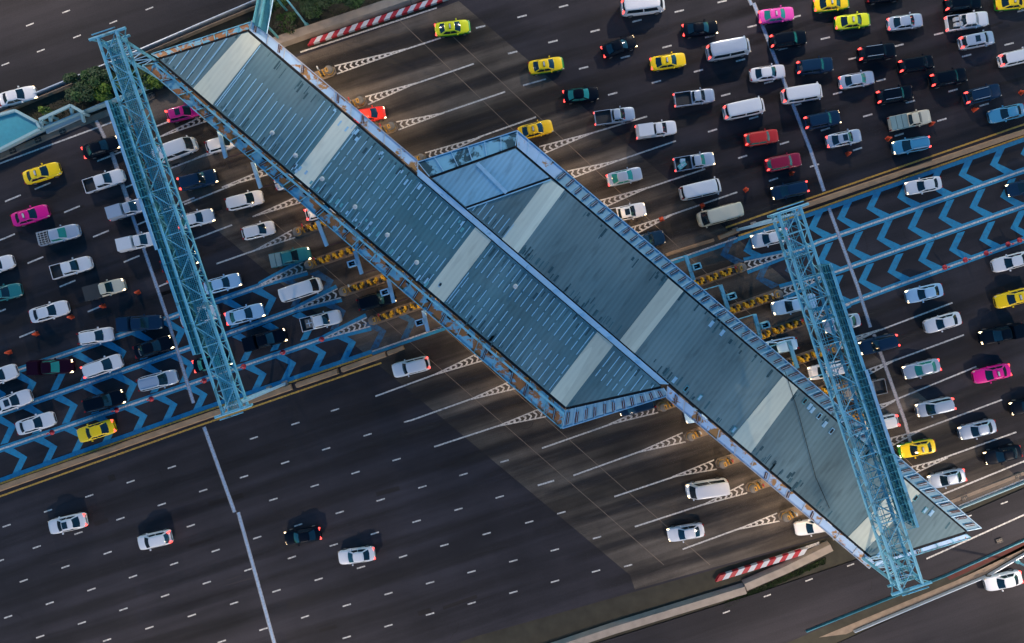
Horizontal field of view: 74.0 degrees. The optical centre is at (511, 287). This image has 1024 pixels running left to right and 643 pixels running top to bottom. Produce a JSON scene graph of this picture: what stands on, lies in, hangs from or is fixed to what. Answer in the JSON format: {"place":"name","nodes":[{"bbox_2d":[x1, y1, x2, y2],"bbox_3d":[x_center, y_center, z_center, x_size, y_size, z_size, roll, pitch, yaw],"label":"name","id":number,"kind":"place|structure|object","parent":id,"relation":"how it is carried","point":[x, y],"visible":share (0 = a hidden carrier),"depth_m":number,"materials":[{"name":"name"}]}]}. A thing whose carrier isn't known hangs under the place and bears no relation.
{"place":"outdoors","nodes":[
{"label":"outdoors","id":0,"kind":"place"},
{"bbox_2d":[0,0,255,111],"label":"service road","id":1,"kind":"structure","parent":0,"point":[53,30],"depth_m":83.00,"materials":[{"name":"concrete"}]},
{"bbox_2d":[0,86,38,107],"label":"sedan car","id":2,"kind":"object","parent":1,"relation":"on","point":[13,97],"visible":1,"depth_m":82.06,"materials":[{"name":"white paint"}]},
{"bbox_2d":[0,0,256,111],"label":"guard rail","id":3,"kind":"object","parent":1,"relation":"on","point":[172,36],"visible":0.74,"depth_m":82.48,"materials":[{"name":"silver metal"}]},
{"bbox_2d":[0,0,1023,642],"bbox_3d":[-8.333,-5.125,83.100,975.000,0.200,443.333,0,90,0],"label":"toll road","id":4,"kind":"structure","parent":0,"point":[574,562],"depth_m":83.00,"materials":[{"name":"grey asphalt"}]},
{"bbox_2d":[10,205,50,226],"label":"taxi","id":5,"kind":"object","parent":4,"relation":"on","point":[23,218],"visible":1,"depth_m":82.06,"materials":[{"name":"paint"}]},
{"bbox_2d":[14,411,56,434],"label":"sedan car","id":6,"kind":"object","parent":4,"relation":"on","point":[36,422],"visible":1,"depth_m":82.01,"materials":[{"name":"white paint"}]},
{"bbox_2d":[21,162,61,184],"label":"taxi","id":7,"kind":"object","parent":4,"relation":"on","point":[37,175],"visible":1,"depth_m":82.07,"materials":[{"name":"yellow paint"}]},
{"bbox_2d":[28,300,70,322],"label":"sedan car","id":8,"kind":"object","parent":4,"relation":"on","point":[44,313],"visible":1,"depth_m":82.01,"materials":[{"name":"white paint"}]},
{"bbox_2d":[26,358,75,375],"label":"pickup truck","id":9,"kind":"object","parent":4,"relation":"on","point":[55,366],"visible":1,"depth_m":81.67,"materials":[{"name":"red paint"}]},
{"bbox_2d":[36,224,81,245],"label":"pickup truck","id":10,"kind":"object","parent":4,"relation":"on","point":[58,235],"visible":1,"depth_m":82.01,"materials":[{"name":"silver paint"}]},
{"bbox_2d":[48,511,88,534],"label":"sedan car","id":11,"kind":"object","parent":4,"relation":"on","point":[59,524],"visible":1,"depth_m":82.01,"materials":[{"name":"white paint"}]},
{"bbox_2d":[49,256,93,279],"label":"pickup truck","id":12,"kind":"object","parent":4,"relation":"on","point":[71,267],"visible":1,"depth_m":82.05,"materials":[{"name":"white paint"}]},
{"bbox_2d":[0,92,153,159],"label":"footway kerb","id":13,"kind":"structure","parent":4,"relation":"on","point":[56,133],"depth_m":82.88,"materials":[{"name":"grey concrete"}]},
{"bbox_2d":[76,326,115,344],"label":"hatchback car","id":14,"kind":"object","parent":4,"relation":"on","point":[95,336],"visible":1,"depth_m":81.84,"materials":[{"name":"white paint"}]},
{"bbox_2d":[76,419,117,441],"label":"sedan car","id":15,"kind":"object","parent":4,"relation":"on","point":[91,432],"visible":1,"depth_m":82.00,"materials":[{"name":"yellow paint"}]},
{"bbox_2d":[81,136,119,158],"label":"sedan car","id":16,"kind":"object","parent":4,"relation":"on","point":[98,148],"visible":0.95,"depth_m":82.06,"materials":[{"name":"black paint"}]},
{"bbox_2d":[81,389,126,412],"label":"suv","id":17,"kind":"object","parent":4,"relation":"on","point":[106,400],"visible":1,"depth_m":81.68,"materials":[{"name":"black paint"}]},
{"bbox_2d":[82,169,126,193],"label":"pickup truck","id":18,"kind":"object","parent":4,"relation":"on","point":[98,182],"visible":1,"depth_m":82.06,"materials":[{"name":"white paint"}]},
{"bbox_2d":[82,278,126,301],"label":"pickup truck","id":19,"kind":"object","parent":4,"relation":"on","point":[102,289],"visible":1,"depth_m":82.01,"materials":[{"name":"beige paint"}]},
{"bbox_2d":[104,198,142,220],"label":"pickup truck","id":20,"kind":"object","parent":4,"relation":"on","point":[118,211],"visible":0.82,"depth_m":81.51,"materials":[{"name":"silver paint"}]},
{"bbox_2d":[115,314,163,331],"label":"pickup truck","id":21,"kind":"object","parent":4,"relation":"on","point":[140,323],"visible":1,"depth_m":81.66,"materials":[{"name":"blue paint"}]},
{"bbox_2d":[0,384,292,490],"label":"median barrier","id":22,"kind":"object","parent":4,"relation":"on","point":[117,447],"visible":0.87,"depth_m":82.50,"materials":[{"name":"concrete"}]},
{"bbox_2d":[132,335,174,358],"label":"sedan car","id":23,"kind":"object","parent":4,"relation":"on","point":[154,346],"visible":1,"depth_m":82.01,"materials":[{"name":"black paint"}]},
{"bbox_2d":[137,528,173,550],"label":"hatchback car","id":24,"kind":"object","parent":4,"relation":"on","point":[163,537],"visible":1,"depth_m":81.84,"materials":[{"name":"white paint"}]},
{"bbox_2d":[136,369,178,391],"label":"people carrier","id":25,"kind":"object","parent":4,"relation":"on","point":[160,379],"visible":1,"depth_m":81.63,"materials":[{"name":"silver paint"}]},
{"bbox_2d":[224,303,265,324],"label":"sedan car","id":26,"kind":"object","parent":4,"relation":"on","point":[246,313],"visible":1,"depth_m":82.00,"materials":[{"name":"paint"}]},
{"bbox_2d":[241,328,287,351],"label":"pickup truck","id":27,"kind":"object","parent":4,"relation":"on","point":[271,338],"visible":1,"depth_m":81.64,"materials":[{"name":"black paint"}]},
{"bbox_2d":[284,525,321,545],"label":"sedan car","id":28,"kind":"object","parent":4,"relation":"on","point":[312,533],"visible":1,"depth_m":82.06,"materials":[{"name":"black paint"}]},
{"bbox_2d":[338,545,375,565],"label":"sedan car","id":29,"kind":"object","parent":4,"relation":"on","point":[365,553],"visible":1,"depth_m":82.06,"materials":[{"name":"white paint"}]},
{"bbox_2d":[308,0,446,45],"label":"striped barrier","id":30,"kind":"object","parent":4,"relation":"on","point":[370,22],"visible":1,"depth_m":82.50,"materials":[{"name":"concrete"}]},
{"bbox_2d":[95,0,911,642],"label":"rumble strip paint","id":31,"kind":"object","parent":4,"relation":"on","point":[127,198],"visible":0.9,"depth_m":82.98,"materials":[{"name":"white paint"}]},
{"bbox_2d":[0,138,1023,481],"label":"blue lane markings","id":32,"kind":"object","parent":4,"relation":"on","point":[350,342],"visible":0.82,"depth_m":82.99,"materials":[{"name":"paint"}]},
{"bbox_2d":[0,0,1023,642],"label":"white lane markings","id":33,"kind":"object","parent":4,"relation":"on","point":[342,330],"visible":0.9,"depth_m":82.98,"materials":[{"name":"paint"}]},
{"bbox_2d":[0,124,1023,496],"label":"yellow edge lines","id":34,"kind":"object","parent":4,"relation":"on","point":[380,362],"visible":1,"depth_m":82.99,"materials":[{"name":"paint"}]},
{"bbox_2d":[1,4,1023,641],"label":"road patches","id":35,"kind":"object","parent":4,"relation":"on","point":[237,496],"visible":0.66,"depth_m":83.00,"materials":[{"name":"black asphalt"}]},
{"bbox_2d":[141,14,1023,572],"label":"tyre wear bands","id":36,"kind":"object","parent":4,"relation":"on","point":[615,436],"visible":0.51,"depth_m":82.99,"materials":[{"name":"black asphalt"}]},
{"bbox_2d":[901,358,941,378],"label":"sedan car","id":37,"kind":"object","parent":36,"relation":"on","point":[927,366],"visible":1,"depth_m":82.06,"materials":[{"name":"silver paint"}]},
{"bbox_2d":[922,312,962,332],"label":"sedan car","id":38,"kind":"object","parent":36,"relation":"on","point":[947,320],"visible":1,"depth_m":82.06,"materials":[{"name":"white paint"}]},
{"bbox_2d":[593,106,634,125],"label":"pickup truck","id":39,"kind":"object","parent":4,"relation":"on","point":[614,116],"visible":1,"depth_m":82.09,"materials":[{"name":"silver paint"}]},
{"bbox_2d":[620,0,664,17],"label":"van","id":40,"kind":"object","parent":4,"relation":"on","point":[630,8],"visible":1,"depth_m":81.05,"materials":[{"name":"white paint"}]},
{"bbox_2d":[635,120,676,139],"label":"pickup truck","id":41,"kind":"object","parent":4,"relation":"on","point":[644,131],"visible":1,"depth_m":81.65,"materials":[{"name":"white paint"}]},
{"bbox_2d":[673,87,714,107],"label":"pickup truck","id":42,"kind":"object","parent":4,"relation":"on","point":[691,98],"visible":1,"depth_m":82.09,"materials":[{"name":"silver paint"}]},
{"bbox_2d":[673,152,714,171],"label":"pickup truck","id":43,"kind":"object","parent":4,"relation":"on","point":[701,160],"visible":0.99,"depth_m":82.06,"materials":[{"name":"silver paint"}]},
{"bbox_2d":[681,19,717,38],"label":"sedan car","id":44,"kind":"object","parent":4,"relation":"on","point":[699,29],"visible":1,"depth_m":82.09,"materials":[{"name":"black paint"}]},
{"bbox_2d":[696,202,743,227],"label":"van","id":45,"kind":"object","parent":4,"relation":"on","point":[720,214],"visible":1,"depth_m":80.85,"materials":[{"name":"beige paint"}]},
{"bbox_2d":[705,35,750,61],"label":"van","id":46,"kind":"object","parent":4,"relation":"on","point":[727,49],"visible":1,"depth_m":80.83,"materials":[{"name":"silver paint"}]},
{"bbox_2d":[722,96,765,120],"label":"van","id":47,"kind":"object","parent":4,"relation":"on","point":[743,108],"visible":1,"depth_m":80.95,"materials":[{"name":"white paint"}]},
{"bbox_2d":[757,5,793,25],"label":"taxi","id":48,"kind":"object","parent":4,"relation":"on","point":[775,15],"visible":1,"depth_m":82.09,"materials":[{"name":"pink paint"}]},
{"bbox_2d":[768,29,806,49],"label":"suv","id":49,"kind":"object","parent":4,"relation":"on","point":[791,38],"visible":1,"depth_m":81.78,"materials":[{"name":"black paint"}]},
{"bbox_2d":[780,82,822,104],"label":"van","id":50,"kind":"object","parent":4,"relation":"on","point":[800,93],"visible":1,"depth_m":80.99,"materials":[{"name":"white paint"}]},
{"bbox_2d":[795,56,832,76],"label":"suv","id":51,"kind":"object","parent":4,"relation":"on","point":[818,65],"visible":1,"depth_m":81.81,"materials":[{"name":"blue paint"}]},
{"bbox_2d":[833,11,869,31],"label":"taxi","id":52,"kind":"object","parent":4,"relation":"on","point":[851,21],"visible":1,"depth_m":82.09,"materials":[{"name":"paint"}]},
{"bbox_2d":[856,42,895,63],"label":"suv","id":53,"kind":"object","parent":4,"relation":"on","point":[881,51],"visible":1,"depth_m":81.77,"materials":[{"name":"black paint"}]},
{"bbox_2d":[858,333,899,354],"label":"suv","id":54,"kind":"object","parent":4,"relation":"on","point":[885,341],"visible":0.98,"depth_m":81.74,"materials":[{"name":"blue paint"}]},
{"bbox_2d":[885,12,922,31],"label":"sedan car","id":55,"kind":"object","parent":4,"relation":"on","point":[904,22],"visible":1,"depth_m":82.09,"materials":[{"name":"silver paint"}]},
{"bbox_2d":[791,129,1023,210],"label":"median barrier","id":56,"kind":"object","parent":4,"relation":"on","point":[916,167],"visible":0.87,"depth_m":82.20,"materials":[{"name":"concrete"}]},
{"bbox_2d":[904,283,944,302],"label":"sedan car","id":57,"kind":"object","parent":4,"relation":"on","point":[923,293],"visible":1,"depth_m":82.06,"materials":[{"name":"paint"}]},
{"bbox_2d":[943,10,988,32],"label":"pickup truck","id":58,"kind":"object","parent":4,"relation":"on","point":[976,20],"visible":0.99,"depth_m":82.00,"materials":[{"name":"white paint"}]},
{"bbox_2d":[957,418,997,439],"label":"sedan car","id":59,"kind":"object","parent":4,"relation":"on","point":[984,426],"visible":1,"depth_m":82.06,"materials":[{"name":"silver paint"}]},
{"bbox_2d":[971,363,1011,383],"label":"taxi","id":60,"kind":"object","parent":4,"relation":"on","point":[997,371],"visible":1,"depth_m":82.06,"materials":[{"name":"paint"}]},
{"bbox_2d":[977,322,1023,344],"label":"pickup truck","id":61,"kind":"object","parent":4,"relation":"on","point":[1005,332],"visible":1,"depth_m":81.76,"materials":[{"name":"black paint"}]},
{"bbox_2d":[982,444,1022,464],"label":"sedan car","id":62,"kind":"object","parent":4,"relation":"on","point":[1008,452],"visible":1,"depth_m":82.07,"materials":[{"name":"black paint"}]},
{"label":"lane wear bands","id":63,"kind":"structure","parent":4,"relation":"on","visible":0},
{"bbox_2d":[80,354,123,378],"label":"people carrier","id":64,"kind":"object","parent":63,"relation":"on","point":[97,368],"visible":1,"depth_m":81.65,"materials":[{"name":"white paint"}]},
{"bbox_2d":[802,110,840,130],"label":"suv","id":65,"kind":"object","parent":63,"relation":"on","point":[821,120],"visible":1,"depth_m":81.77,"materials":[{"name":"blue paint"}]},
{"bbox_2d":[874,85,913,105],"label":"suv","id":66,"kind":"object","parent":63,"relation":"on","point":[893,95],"visible":1,"depth_m":81.78,"materials":[{"name":"black paint"}]},
{"bbox_2d":[886,109,931,131],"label":"pickup truck","id":67,"kind":"object","parent":63,"relation":"on","point":[919,118],"visible":1,"depth_m":81.95,"materials":[{"name":"beige paint"}]},
{"bbox_2d":[891,136,931,154],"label":"people carrier","id":68,"kind":"object","parent":63,"relation":"on","point":[909,145],"visible":1,"depth_m":81.76,"materials":[{"name":"blue paint"}]},
{"bbox_2d":[928,67,966,88],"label":"suv","id":69,"kind":"object","parent":63,"relation":"on","point":[947,78],"visible":1,"depth_m":81.78,"materials":[{"name":"black paint"}]},
{"bbox_2d":[961,84,1001,105],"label":"suv","id":70,"kind":"object","parent":63,"relation":"on","point":[990,92],"visible":1,"depth_m":81.78,"materials":[{"name":"blue paint"}]},
{"bbox_2d":[17,0,1023,642],"bbox_3d":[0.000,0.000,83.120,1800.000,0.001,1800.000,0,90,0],"label":"ground","id":71,"kind":"structure","parent":0,"point":[569,622],"depth_m":83.12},
{"bbox_2d":[0,109,44,152],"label":"guard building","id":72,"kind":"structure","parent":71,"relation":"on","point":[17,127],"depth_m":82.05,"materials":[{"name":"paint"}]},
{"bbox_2d":[38,104,89,133],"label":"planter frame","id":73,"kind":"object","parent":71,"relation":"on","point":[70,107],"visible":0.98,"depth_m":82.09,"materials":[{"name":"paint"}]},
{"bbox_2d":[62,70,95,102],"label":"bush","id":74,"kind":"object","parent":71,"relation":"on","point":[77,93],"visible":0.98,"depth_m":81.24,"materials":[{"name":"green plant"}]},
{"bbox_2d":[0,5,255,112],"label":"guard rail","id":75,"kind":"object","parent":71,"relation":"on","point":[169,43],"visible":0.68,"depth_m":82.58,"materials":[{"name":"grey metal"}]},
{"bbox_2d":[252,0,286,37],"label":"service walkway","id":76,"kind":"structure","parent":71,"relation":"on","point":[262,15],"depth_m":74.91,"materials":[{"name":"teal metal"}]},
{"bbox_2d":[273,0,420,46],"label":"kerb","id":77,"kind":"structure","parent":71,"relation":"on","point":[339,21],"depth_m":82.30,"materials":[{"name":"concrete"}]},
{"bbox_2d":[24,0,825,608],"bbox_3d":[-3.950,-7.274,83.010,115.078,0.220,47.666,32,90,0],"label":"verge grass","id":78,"kind":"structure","parent":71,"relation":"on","point":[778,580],"depth_m":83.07,"materials":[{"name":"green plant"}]},
{"bbox_2d":[89,1,1021,588],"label":"concrete apron","id":79,"kind":"object","parent":71,"relation":"on","point":[521,465],"visible":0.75,"depth_m":83.00,"materials":[{"name":"concrete"}]},
{"bbox_2d":[152,135,198,162],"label":"van","id":80,"kind":"object","parent":79,"relation":"on","point":[179,147],"visible":0.66,"depth_m":81.09,"materials":[{"name":"white paint"}]},
{"bbox_2d":[88,27,288,419],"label":"sign gantry","id":81,"kind":"object","parent":79,"relation":"on","point":[160,230],"visible":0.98,"depth_m":70.03,"materials":[{"name":"blue metal"}]},
{"bbox_2d":[177,169,218,190],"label":"suv","id":82,"kind":"object","parent":79,"relation":"on","point":[197,180],"visible":1,"depth_m":81.77,"materials":[{"name":"blue paint"}]},
{"bbox_2d":[224,190,264,210],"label":"people carrier","id":83,"kind":"object","parent":79,"relation":"on","point":[247,199],"visible":1,"depth_m":81.73,"materials":[{"name":"white paint"}]},
{"bbox_2d":[268,247,311,267],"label":"pickup truck","id":84,"kind":"object","parent":79,"relation":"on","point":[289,257],"visible":0.98,"depth_m":82.00,"materials":[{"name":"teal paint"}]},
{"bbox_2d":[278,276,322,301],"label":"van","id":85,"kind":"object","parent":79,"relation":"on","point":[302,289],"visible":1,"depth_m":80.95,"materials":[{"name":"white paint"}]},
{"bbox_2d":[142,20,668,428],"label":"toll canopy","id":86,"kind":"object","parent":79,"relation":"on","point":[323,148],"visible":1,"depth_m":76.00,"materials":[{"name":"teal metal"}]},
{"bbox_2d":[391,356,430,377],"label":"car","id":87,"kind":"object","parent":79,"relation":"on","point":[411,366],"visible":1,"depth_m":81.67,"materials":[{"name":"white paint"}]},
{"bbox_2d":[284,220,807,349],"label":"faded blue arrows","id":88,"kind":"object","parent":79,"relation":"on","point":[411,320],"visible":0.74,"depth_m":82.99,"materials":[{"name":"paint"}]},
{"bbox_2d":[264,20,915,564],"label":"slab joint","id":89,"kind":"object","parent":79,"relation":"on","point":[482,362],"visible":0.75,"depth_m":82.99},
{"bbox_2d":[492,262,746,354],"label":"toll island","id":90,"kind":"structure","parent":79,"relation":"on","point":[719,274],"depth_m":82.51,"materials":[{"name":"yellow concrete"}]},
{"bbox_2d":[524,289,782,382],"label":"toll island","id":91,"kind":"structure","parent":79,"relation":"on","point":[756,301],"depth_m":82.50,"materials":[{"name":"yellow concrete"}]},
{"bbox_2d":[666,521,704,542],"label":"sedan car","id":92,"kind":"object","parent":79,"relation":"on","point":[694,530],"visible":1,"depth_m":82.06,"materials":[{"name":"white paint"}]},
{"bbox_2d":[417,130,981,568],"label":"toll canopy","id":93,"kind":"object","parent":79,"relation":"on","point":[617,281],"visible":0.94,"depth_m":76.00,"materials":[{"name":"metal"}]},
{"bbox_2d":[678,176,721,200],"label":"van","id":94,"kind":"object","parent":79,"relation":"on","point":[687,192],"visible":1,"depth_m":80.95,"materials":[{"name":"white paint"}]},
{"bbox_2d":[685,477,729,500],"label":"van","id":95,"kind":"object","parent":79,"relation":"on","point":[709,488],"visible":1,"depth_m":80.97,"materials":[{"name":"white paint"}]},
{"bbox_2d":[732,201,931,595],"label":"sign gantry","id":96,"kind":"object","parent":79,"relation":"on","point":[868,403],"visible":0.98,"depth_m":69.91,"materials":[{"name":"blue metal"}]},
{"bbox_2d":[896,438,936,458],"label":"taxi","id":97,"kind":"object","parent":79,"relation":"on","point":[923,446],"visible":0.99,"depth_m":82.07,"materials":[{"name":"yellow paint"}]},
{"bbox_2d":[914,396,955,417],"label":"people carrier","id":98,"kind":"object","parent":79,"relation":"on","point":[941,404],"visible":1,"depth_m":81.77,"materials":[{"name":"silver paint"}]},
{"bbox_2d":[926,467,966,488],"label":"sedan car","id":99,"kind":"object","parent":79,"relation":"on","point":[953,476],"visible":0.95,"depth_m":82.06,"materials":[{"name":"silver paint"}]},
{"bbox_2d":[552,583,746,642],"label":"kerb","id":100,"kind":"structure","parent":71,"relation":"on","point":[661,613],"depth_m":82.40,"materials":[{"name":"concrete"}]},
{"bbox_2d":[715,547,807,581],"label":"striped barrier","id":101,"kind":"object","parent":71,"relation":"on","point":[761,564],"visible":1,"depth_m":82.50,"materials":[{"name":"concrete"}]},
{"bbox_2d":[742,541,832,590],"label":"kerb","id":102,"kind":"structure","parent":71,"relation":"on","point":[787,566],"depth_m":82.40,"materials":[{"name":"concrete"}]},
{"bbox_2d":[598,488,1023,642],"bbox_3d":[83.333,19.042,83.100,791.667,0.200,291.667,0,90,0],"label":"service road","id":103,"kind":"structure","parent":0,"point":[787,612],"depth_m":83.00,"materials":[{"name":"grey asphalt"}]},
{"bbox_2d":[805,539,1023,631],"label":"kerb","id":104,"kind":"structure","parent":103,"relation":"on","point":[933,580],"depth_m":82.77,"materials":[{"name":"concrete"}]},
{"bbox_2d":[853,553,1023,632],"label":"guard rail","id":105,"kind":"object","parent":103,"relation":"on","point":[940,595],"visible":1,"depth_m":82.74,"materials":[{"name":"silver metal"}]},
{"bbox_2d":[821,545,1023,636],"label":"verge pavement","id":106,"kind":"structure","parent":0,"point":[982,571],"depth_m":83.09,"materials":[{"name":"beige concrete"}]},
{"bbox_2d":[838,557,1023,642],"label":"road","id":107,"kind":"structure","parent":0,"point":[976,612],"depth_m":83.00,"materials":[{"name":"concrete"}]},
{"bbox_2d":[983,569,1023,591],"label":"sedan car","id":108,"kind":"object","parent":107,"relation":"on","point":[1008,578],"visible":1,"depth_m":82.07,"materials":[{"name":"white paint"}]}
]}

